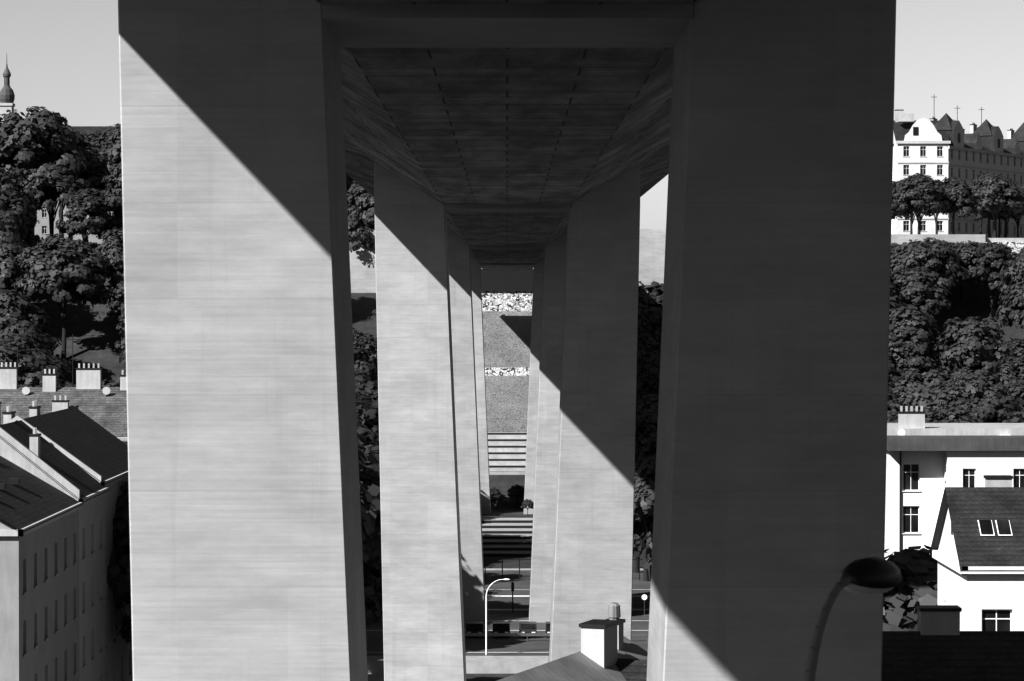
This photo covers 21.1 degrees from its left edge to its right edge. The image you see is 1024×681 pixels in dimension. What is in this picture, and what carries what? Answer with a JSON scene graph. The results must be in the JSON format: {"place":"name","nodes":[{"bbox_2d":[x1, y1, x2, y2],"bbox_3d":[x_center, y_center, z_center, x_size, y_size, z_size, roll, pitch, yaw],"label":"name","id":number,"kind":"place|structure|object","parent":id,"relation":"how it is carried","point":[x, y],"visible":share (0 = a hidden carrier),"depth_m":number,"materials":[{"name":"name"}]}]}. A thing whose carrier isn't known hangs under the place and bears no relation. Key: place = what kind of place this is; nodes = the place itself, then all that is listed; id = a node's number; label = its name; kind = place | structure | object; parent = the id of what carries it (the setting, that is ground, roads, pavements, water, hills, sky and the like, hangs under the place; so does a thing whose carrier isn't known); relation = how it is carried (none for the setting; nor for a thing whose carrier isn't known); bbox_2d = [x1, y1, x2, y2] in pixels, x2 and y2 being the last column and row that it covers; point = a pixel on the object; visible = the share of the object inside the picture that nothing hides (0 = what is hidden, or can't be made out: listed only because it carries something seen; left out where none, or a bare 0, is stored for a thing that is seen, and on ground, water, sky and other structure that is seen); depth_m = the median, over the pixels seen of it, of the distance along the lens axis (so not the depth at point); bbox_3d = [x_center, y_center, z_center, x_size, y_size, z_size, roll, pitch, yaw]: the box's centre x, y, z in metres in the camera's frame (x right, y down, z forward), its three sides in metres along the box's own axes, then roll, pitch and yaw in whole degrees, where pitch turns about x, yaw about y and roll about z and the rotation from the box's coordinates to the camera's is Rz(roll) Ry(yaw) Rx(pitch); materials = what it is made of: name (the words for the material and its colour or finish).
{"place":"outdoors","nodes":[
{"label":"outdoors","id":0,"kind":"place"},
{"bbox_2d":[0,62,14,122],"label":"church tower","id":1,"kind":"structure","parent":0,"point":[7,96],"depth_m":797.33,"materials":[{"name":"grey paint"}]},
{"bbox_2d":[118,0,895,680],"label":"bridge piers","id":2,"kind":"structure","parent":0,"point":[246,560],"depth_m":60.04,"materials":[{"name":"concrete"}]},
{"bbox_2d":[366,559,650,680],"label":"valley road","id":3,"kind":"structure","parent":0,"point":[514,653],"depth_m":277.30,"materials":[{"name":"asphalt"}]},
{"bbox_2d":[466,622,483,637],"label":"car","id":4,"kind":"object","parent":3,"relation":"on","point":[474,627],"visible":0.73,"depth_m":277.60,"materials":[{"name":"grey paint"}]},
{"bbox_2d":[485,578,509,654],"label":"street lamp","id":5,"kind":"object","parent":3,"relation":"on","point":[506,579],"visible":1,"depth_m":262.78,"materials":[{"name":"white"}]},
{"bbox_2d":[493,622,509,637],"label":"car","id":6,"kind":"object","parent":3,"relation":"on","point":[501,627],"visible":0.75,"depth_m":277.60,"materials":[{"name":"grey paint"}]},
{"bbox_2d":[519,622,536,637],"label":"car","id":7,"kind":"object","parent":3,"relation":"on","point":[527,627],"visible":0.73,"depth_m":277.61,"materials":[{"name":"grey paint"}]},
{"bbox_2d":[0,0,1023,228],"label":"sky","id":8,"kind":"structure","parent":0,"point":[61,56],"materials":[{"name":"white"}]},
{"bbox_2d":[8,244,1023,680],"bbox_3d":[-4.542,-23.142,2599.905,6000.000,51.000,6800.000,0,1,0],"label":"ground","id":9,"kind":"structure","parent":0,"point":[92,328],"depth_m":469.58,"materials":[{"name":"grey plant"}]},
{"bbox_2d":[0,198,26,248],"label":"tree","id":10,"kind":"object","parent":9,"relation":"on","point":[9,235],"visible":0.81,"depth_m":469.32,"materials":[{"name":"grey plant"}]},
{"bbox_2d":[0,208,35,249],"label":"tree","id":11,"kind":"object","parent":9,"relation":"on","point":[26,228],"visible":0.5,"depth_m":474.38,"materials":[{"name":"black plant"}]},
{"bbox_2d":[0,240,42,294],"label":"tree","id":12,"kind":"object","parent":9,"relation":"on","point":[10,265],"visible":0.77,"depth_m":458.86,"materials":[{"name":"grey plant"}]},
{"bbox_2d":[0,168,42,211],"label":"tree","id":13,"kind":"object","parent":9,"relation":"on","point":[13,181],"visible":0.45,"depth_m":490.75,"materials":[{"name":"grey plant"}]},
{"bbox_2d":[0,187,43,247],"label":"tree","id":14,"kind":"object","parent":9,"relation":"on","point":[20,205],"visible":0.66,"depth_m":475.83,"materials":[{"name":"grey plant"}]},
{"bbox_2d":[0,289,55,342],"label":"tree","id":15,"kind":"object","parent":9,"relation":"on","point":[14,306],"visible":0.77,"depth_m":442.83,"materials":[{"name":"grey plant"}]},
{"bbox_2d":[0,142,58,240],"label":"tree","id":16,"kind":"object","parent":9,"relation":"on","point":[38,160],"visible":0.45,"depth_m":498.77,"materials":[{"name":"grey plant"}]},
{"bbox_2d":[0,316,64,361],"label":"tree","id":17,"kind":"object","parent":9,"relation":"on","point":[30,329],"visible":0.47,"depth_m":434.71,"materials":[{"name":"grey plant"}]},
{"bbox_2d":[0,334,71,386],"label":"tree","id":18,"kind":"object","parent":9,"relation":"on","point":[33,362],"visible":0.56,"depth_m":420.39,"materials":[{"name":"grey plant"}]},
{"bbox_2d":[0,456,84,680],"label":"tenement","id":19,"kind":"structure","parent":9,"relation":"on","point":[39,579],"depth_m":172.34,"materials":[{"name":"grey paint"}]},
{"bbox_2d":[0,106,88,241],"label":"tree","id":20,"kind":"object","parent":9,"relation":"on","point":[40,127],"visible":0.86,"depth_m":495.78,"materials":[{"name":"grey plant"}]},
{"bbox_2d":[18,164,90,235],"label":"tree","id":21,"kind":"object","parent":9,"relation":"on","point":[66,182],"visible":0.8,"depth_m":492.14,"materials":[{"name":"grey plant"}]},
{"bbox_2d":[0,402,110,680],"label":"tenement","id":22,"kind":"structure","parent":9,"relation":"on","point":[24,446],"depth_m":190.81,"materials":[{"name":"grey paint"}]},
{"bbox_2d":[9,233,116,359],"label":"tree","id":23,"kind":"object","parent":9,"relation":"on","point":[54,262],"visible":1,"depth_m":455.72,"materials":[{"name":"grey plant"}]},
{"bbox_2d":[0,334,127,444],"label":"tenement","id":24,"kind":"structure","parent":9,"relation":"on","point":[90,396],"depth_m":248.11,"materials":[{"name":"grey paint"}]},
{"bbox_2d":[2,400,132,680],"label":"tenement","id":25,"kind":"structure","parent":9,"relation":"on","point":[91,447],"depth_m":206.31,"materials":[{"name":"grey paint"}]},
{"bbox_2d":[32,137,115,238],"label":"tree","id":26,"kind":"object","parent":9,"relation":"on","point":[94,161],"visible":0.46,"depth_m":502.81,"materials":[{"name":"grey plant"}]},
{"bbox_2d":[34,126,113,243],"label":"long building","id":27,"kind":"structure","parent":9,"relation":"on","point":[41,229],"depth_m":699.53,"materials":[{"name":"grey paint"}]},
{"bbox_2d":[55,188,122,241],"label":"tree","id":28,"kind":"object","parent":9,"relation":"on","point":[84,202],"visible":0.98,"depth_m":482.86,"materials":[{"name":"grey plant"}]},
{"bbox_2d":[80,126,120,227],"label":"tree","id":29,"kind":"object","parent":9,"relation":"on","point":[99,139],"visible":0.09,"depth_m":511.59,"materials":[{"name":"grey plant"}]},
{"bbox_2d":[84,140,121,228],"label":"tree","id":30,"kind":"object","parent":9,"relation":"on","point":[105,170],"visible":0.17,"depth_m":504.78,"materials":[{"name":"grey plant"}]},
{"bbox_2d":[90,123,120,175],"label":"tree","id":31,"kind":"object","parent":9,"relation":"on","point":[114,151],"visible":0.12,"depth_m":503.92,"materials":[{"name":"grey plant"}]},
{"bbox_2d":[95,227,123,341],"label":"tree","id":32,"kind":"object","parent":9,"relation":"on","point":[111,247],"visible":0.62,"depth_m":463.39,"materials":[{"name":"grey plant"}]},
{"bbox_2d":[98,162,121,210],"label":"tree","id":33,"kind":"object","parent":9,"relation":"on","point":[113,201],"visible":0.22,"depth_m":491.69,"materials":[{"name":"grey plant"}]},
{"bbox_2d":[105,279,124,318],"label":"tree","id":34,"kind":"object","parent":9,"relation":"on","point":[115,305],"visible":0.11,"depth_m":457.51,"materials":[{"name":"grey plant"}]},
{"bbox_2d":[107,482,130,610],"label":"tree","id":35,"kind":"object","parent":9,"relation":"on","point":[119,571],"visible":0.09,"depth_m":204.12,"materials":[{"name":"black plant"}]},
{"bbox_2d":[114,337,125,364],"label":"tree","id":36,"kind":"object","parent":9,"relation":"on","point":[122,359],"visible":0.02,"depth_m":434.96,"materials":[{"name":"grey plant"}]},
{"bbox_2d":[116,304,124,339],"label":"tree","id":37,"kind":"object","parent":9,"relation":"on","point":[122,316],"visible":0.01,"depth_m":448.45,"materials":[{"name":"grey plant"}]},
{"bbox_2d":[116,614,131,645],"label":"tree","id":38,"kind":"object","parent":9,"relation":"on","point":[126,633],"visible":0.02,"depth_m":202.81,"materials":[{"name":"black plant"}]},
{"bbox_2d":[347,205,374,252],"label":"tree","id":39,"kind":"object","parent":9,"relation":"on","point":[361,227],"visible":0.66,"depth_m":479.44,"materials":[{"name":"grey plant"}]},
{"bbox_2d":[347,181,374,228],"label":"tree","id":40,"kind":"object","parent":9,"relation":"on","point":[361,197],"visible":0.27,"depth_m":480.40,"materials":[{"name":"grey plant"}]},
{"bbox_2d":[353,330,377,387],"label":"tree","id":41,"kind":"object","parent":9,"relation":"on","point":[365,353],"visible":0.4,"depth_m":429.00,"materials":[{"name":"grey plant"}]},
{"bbox_2d":[354,368,377,392],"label":"tree","id":42,"kind":"object","parent":9,"relation":"on","point":[363,382],"visible":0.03,"depth_m":398.75,"materials":[{"name":"grey plant"}]},
{"bbox_2d":[355,391,378,444],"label":"tree","id":43,"kind":"object","parent":9,"relation":"on","point":[367,413],"visible":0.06,"depth_m":349.22,"materials":[{"name":"grey plant"}]},
{"bbox_2d":[358,390,377,402],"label":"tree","id":44,"kind":"object","parent":9,"relation":"on","point":[372,395],"visible":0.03,"depth_m":394.80,"materials":[{"name":"grey plant"}]},
{"bbox_2d":[357,426,379,464],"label":"tree","id":45,"kind":"object","parent":9,"relation":"on","point":[368,434],"visible":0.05,"depth_m":323.54,"materials":[{"name":"grey plant"}]},
{"bbox_2d":[357,432,381,599],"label":"tree","id":46,"kind":"object","parent":9,"relation":"on","point":[369,478],"visible":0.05,"depth_m":204.38,"materials":[{"name":"grey plant"}]},
{"bbox_2d":[361,511,382,626],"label":"tree","id":47,"kind":"object","parent":9,"relation":"on","point":[373,614],"visible":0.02,"depth_m":202.94,"materials":[{"name":"grey plant"}]},
{"bbox_2d":[481,311,532,555],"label":"span embankment steps","id":48,"kind":"structure","parent":9,"relation":"on","point":[507,346],"depth_m":444.01,"materials":[{"name":"grey paint"}]},
{"bbox_2d":[349,229,665,310],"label":"bridge abutments","id":49,"kind":"structure","parent":9,"relation":"on","point":[506,289],"depth_m":480.81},
{"bbox_2d":[314,0,699,127],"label":"bridge girder","id":50,"kind":"object","parent":49,"relation":"attached to","point":[506,63],"visible":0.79,"depth_m":73.06,"materials":[{"name":"concrete"}]},
{"bbox_2d":[343,119,670,212],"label":"bridge girder","id":51,"kind":"object","parent":49,"relation":"attached to","point":[506,188],"visible":0.32,"depth_m":150.56,"materials":[{"name":"concrete"}]},
{"bbox_2d":[342,95,671,164],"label":"bridge girder","id":52,"kind":"object","parent":49,"relation":"attached to","point":[506,146],"visible":0.17,"depth_m":112.49,"materials":[{"name":"concrete"}]},
{"bbox_2d":[346,171,668,267],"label":"bridge girder","id":53,"kind":"object","parent":49,"relation":"attached to","point":[506,245],"visible":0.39,"depth_m":265.48,"materials":[{"name":"concrete"}]},
{"bbox_2d":[345,156,668,223],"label":"bridge girder","id":54,"kind":"object","parent":53,"relation":"attached to","point":[647,170],"visible":0.1,"depth_m":201.12,"materials":[{"name":"concrete"}]},
{"bbox_2d":[507,484,523,508],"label":"tree","id":55,"kind":"object","parent":9,"relation":"on","point":[516,491],"visible":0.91,"depth_m":417.33,"materials":[{"name":"black plant"}]},
{"bbox_2d":[497,603,647,680],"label":"rooftop","id":56,"kind":"structure","parent":9,"relation":"on","point":[605,644],"depth_m":100.43,"materials":[{"name":"grey paint"}]},
{"bbox_2d":[615,658,646,680],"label":"tiled house roof","id":57,"kind":"structure","parent":9,"relation":"on","point":[632,669],"depth_m":101.04,"materials":[{"name":"tile"}]},
{"bbox_2d":[635,532,652,570],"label":"tree","id":58,"kind":"object","parent":9,"relation":"on","point":[647,565],"visible":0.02,"depth_m":261.87,"materials":[{"name":"grey plant"}]},
{"bbox_2d":[633,456,655,558],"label":"tree","id":59,"kind":"object","parent":9,"relation":"on","point":[644,486],"visible":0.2,"depth_m":272.50,"materials":[{"name":"grey plant"}]},
{"bbox_2d":[633,407,657,572],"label":"tree","id":60,"kind":"object","parent":9,"relation":"on","point":[646,422],"visible":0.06,"depth_m":342.27,"materials":[{"name":"black plant"}]},
{"bbox_2d":[635,428,656,468],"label":"tree","id":61,"kind":"object","parent":9,"relation":"on","point":[646,451],"visible":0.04,"depth_m":324.80,"materials":[{"name":"black plant"}]},
{"bbox_2d":[637,312,656,369],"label":"tree","id":62,"kind":"object","parent":9,"relation":"on","point":[643,321],"visible":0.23,"depth_m":434.96,"materials":[{"name":"black plant"}]},
{"bbox_2d":[636,367,657,404],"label":"tree","id":63,"kind":"object","parent":9,"relation":"on","point":[641,390],"visible":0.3,"depth_m":429.77,"materials":[{"name":"black plant"}]},
{"bbox_2d":[638,394,658,414],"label":"tree","id":64,"kind":"object","parent":9,"relation":"on","point":[652,404],"visible":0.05,"depth_m":392.57,"materials":[{"name":"black plant"}]},
{"bbox_2d":[637,327,661,378],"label":"tree","id":65,"kind":"object","parent":9,"relation":"on","point":[656,339],"visible":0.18,"depth_m":434.65,"materials":[{"name":"black plant"}]},
{"bbox_2d":[638,281,663,340],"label":"tree","id":66,"kind":"object","parent":9,"relation":"on","point":[654,289],"visible":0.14,"depth_m":441.31,"materials":[{"name":"black plant"}]},
{"bbox_2d":[645,341,660,395],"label":"tree","id":67,"kind":"object","parent":9,"relation":"on","point":[657,361],"visible":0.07,"depth_m":430.15,"materials":[{"name":"black plant"}]},
{"bbox_2d":[804,557,901,680],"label":"street lamp","id":68,"kind":"object","parent":9,"relation":"on","point":[870,575],"visible":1,"depth_m":30.73,"materials":[{"name":"grey"}]},
{"bbox_2d":[890,283,902,308],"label":"tree","id":69,"kind":"object","parent":9,"relation":"on","point":[894,291],"visible":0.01,"depth_m":450.28,"materials":[{"name":"grey plant"}]},
{"bbox_2d":[892,186,913,219],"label":"tree","id":70,"kind":"object","parent":9,"relation":"on","point":[907,213],"visible":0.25,"depth_m":498.63,"materials":[{"name":"black plant"}]},
{"bbox_2d":[883,545,936,630],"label":"tree","id":71,"kind":"object","parent":9,"relation":"on","point":[912,590],"visible":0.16,"depth_m":148.07,"materials":[{"name":"grey plant"}]},
{"bbox_2d":[887,401,934,417],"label":"tree","id":72,"kind":"object","parent":9,"relation":"on","point":[891,407],"visible":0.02,"depth_m":393.22,"materials":[{"name":"grey plant"}]},
{"bbox_2d":[889,329,942,378],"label":"tree","id":73,"kind":"object","parent":9,"relation":"on","point":[921,362],"visible":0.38,"depth_m":429.42,"materials":[{"name":"grey plant"}]},
{"bbox_2d":[890,268,951,314],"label":"tree","id":74,"kind":"object","parent":9,"relation":"on","point":[920,288],"visible":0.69,"depth_m":457.83,"materials":[{"name":"grey plant"}]},
{"bbox_2d":[892,173,949,233],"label":"tree","id":75,"kind":"object","parent":9,"relation":"on","point":[917,190],"visible":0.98,"depth_m":496.24,"materials":[{"name":"grey plant"}]},
{"bbox_2d":[889,303,955,373],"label":"tree","id":76,"kind":"object","parent":9,"relation":"on","point":[907,324],"visible":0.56,"depth_m":433.13,"materials":[{"name":"grey plant"}]},
{"bbox_2d":[888,369,962,408],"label":"tree","id":77,"kind":"object","parent":9,"relation":"on","point":[911,382],"visible":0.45,"depth_m":418.52,"materials":[{"name":"grey plant"}]},
{"bbox_2d":[890,242,961,291],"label":"tree","id":78,"kind":"object","parent":9,"relation":"on","point":[918,254],"visible":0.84,"depth_m":464.52,"materials":[{"name":"grey plant"}]},
{"bbox_2d":[890,237,967,315],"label":"tree","id":79,"kind":"object","parent":9,"relation":"on","point":[939,248],"visible":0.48,"depth_m":467.43,"materials":[{"name":"grey plant"}]},
{"bbox_2d":[918,179,951,233],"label":"tree","id":80,"kind":"object","parent":9,"relation":"on","point":[926,210],"visible":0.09,"depth_m":517.20,"materials":[{"name":"black plant"}]},
{"bbox_2d":[903,381,988,422],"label":"tree","id":81,"kind":"object","parent":9,"relation":"on","point":[923,403],"visible":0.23,"depth_m":413.84,"materials":[{"name":"grey plant"}]},
{"bbox_2d":[918,405,982,422],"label":"tree","id":82,"kind":"object","parent":9,"relation":"on","point":[959,414],"visible":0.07,"depth_m":371.43,"materials":[{"name":"grey plant"}]},
{"bbox_2d":[882,605,1023,680],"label":"house roof","id":83,"kind":"structure","parent":9,"relation":"on","point":[938,645],"depth_m":104.86,"materials":[{"name":"tile"}]},
{"bbox_2d":[931,176,978,233],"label":"tree","id":84,"kind":"object","parent":9,"relation":"on","point":[956,194],"visible":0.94,"depth_m":499.29,"materials":[{"name":"grey plant"}]},
{"bbox_2d":[891,105,1023,237],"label":"art nouveau blocks","id":85,"kind":"structure","parent":9,"relation":"on","point":[943,147],"depth_m":549.33,"materials":[{"name":"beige paint"}]},
{"bbox_2d":[891,234,1023,253],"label":"retaining wall","id":86,"kind":"structure","parent":9,"relation":"on","point":[1015,244],"depth_m":493.96,"materials":[{"name":"concrete"}]},
{"bbox_2d":[929,382,1014,422],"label":"tree","id":87,"kind":"object","parent":9,"relation":"on","point":[962,402],"visible":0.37,"depth_m":412.83,"materials":[{"name":"grey plant"}]},
{"bbox_2d":[950,357,995,388],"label":"tree","id":88,"kind":"object","parent":9,"relation":"on","point":[962,367],"visible":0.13,"depth_m":432.98,"materials":[{"name":"grey plant"}]},
{"bbox_2d":[929,316,1019,382],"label":"tree","id":89,"kind":"object","parent":9,"relation":"on","point":[977,341],"visible":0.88,"depth_m":432.02,"materials":[{"name":"grey plant"}]},
{"bbox_2d":[955,240,995,316],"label":"tree","id":90,"kind":"object","parent":9,"relation":"on","point":[968,251],"visible":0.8,"depth_m":470.56,"materials":[{"name":"grey plant"}]},
{"bbox_2d":[934,370,1023,422],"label":"tree","id":91,"kind":"object","parent":9,"relation":"on","point":[994,398],"visible":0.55,"depth_m":414.29,"materials":[{"name":"grey plant"}]},
{"bbox_2d":[964,242,1009,317],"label":"tree","id":92,"kind":"object","parent":9,"relation":"on","point":[996,256],"visible":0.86,"depth_m":471.04,"materials":[{"name":"grey plant"}]},
{"bbox_2d":[958,173,1019,237],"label":"tree","id":93,"kind":"object","parent":9,"relation":"on","point":[970,184],"visible":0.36,"depth_m":505.95,"materials":[{"name":"black plant"}]},
{"bbox_2d":[975,265,1004,316],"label":"tree","id":94,"kind":"object","parent":9,"relation":"on","point":[994,275],"visible":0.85,"depth_m":471.33,"materials":[{"name":"black plant"}]},
{"bbox_2d":[967,174,1023,237],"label":"tree","id":95,"kind":"object","parent":9,"relation":"on","point":[986,190],"visible":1,"depth_m":500.04,"materials":[{"name":"grey plant"}]},
{"bbox_2d":[975,173,1017,237],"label":"tree","id":96,"kind":"object","parent":9,"relation":"on","point":[1006,198],"visible":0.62,"depth_m":501.99,"materials":[{"name":"black plant"}]},
{"bbox_2d":[990,211,1023,237],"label":"tree","id":97,"kind":"object","parent":9,"relation":"on","point":[1004,214],"visible":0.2,"depth_m":507.98,"materials":[{"name":"black plant"}]},
{"bbox_2d":[995,354,1023,385],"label":"tree","id":98,"kind":"object","parent":9,"relation":"on","point":[1011,371],"visible":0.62,"depth_m":427.73,"materials":[{"name":"grey plant"}]},
{"bbox_2d":[996,275,1023,328],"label":"tree","id":99,"kind":"object","parent":9,"relation":"on","point":[1015,296],"visible":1,"depth_m":453.75,"materials":[{"name":"grey plant"}]},
{"bbox_2d":[998,251,1023,311],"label":"tree","id":100,"kind":"object","parent":9,"relation":"on","point":[1014,272],"visible":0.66,"depth_m":458.60,"materials":[{"name":"grey plant"}]},
{"bbox_2d":[1000,338,1023,359],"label":"tree","id":101,"kind":"object","parent":9,"relation":"on","point":[1019,349],"visible":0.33,"depth_m":432.31,"materials":[{"name":"grey plant"}]},
{"bbox_2d":[1003,381,1023,408],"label":"tree","id":102,"kind":"object","parent":9,"relation":"on","point":[1016,389],"visible":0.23,"depth_m":420.42,"materials":[{"name":"grey plant"}]},
{"bbox_2d":[884,406,1023,559],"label":"white building","id":103,"kind":"structure","parent":0,"point":[927,464],"depth_m":213.21,"materials":[{"name":"paint"}]},
{"bbox_2d":[930,475,1023,630],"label":"white house","id":104,"kind":"structure","parent":0,"point":[977,550],"depth_m":131.82,"materials":[{"name":"paint"}]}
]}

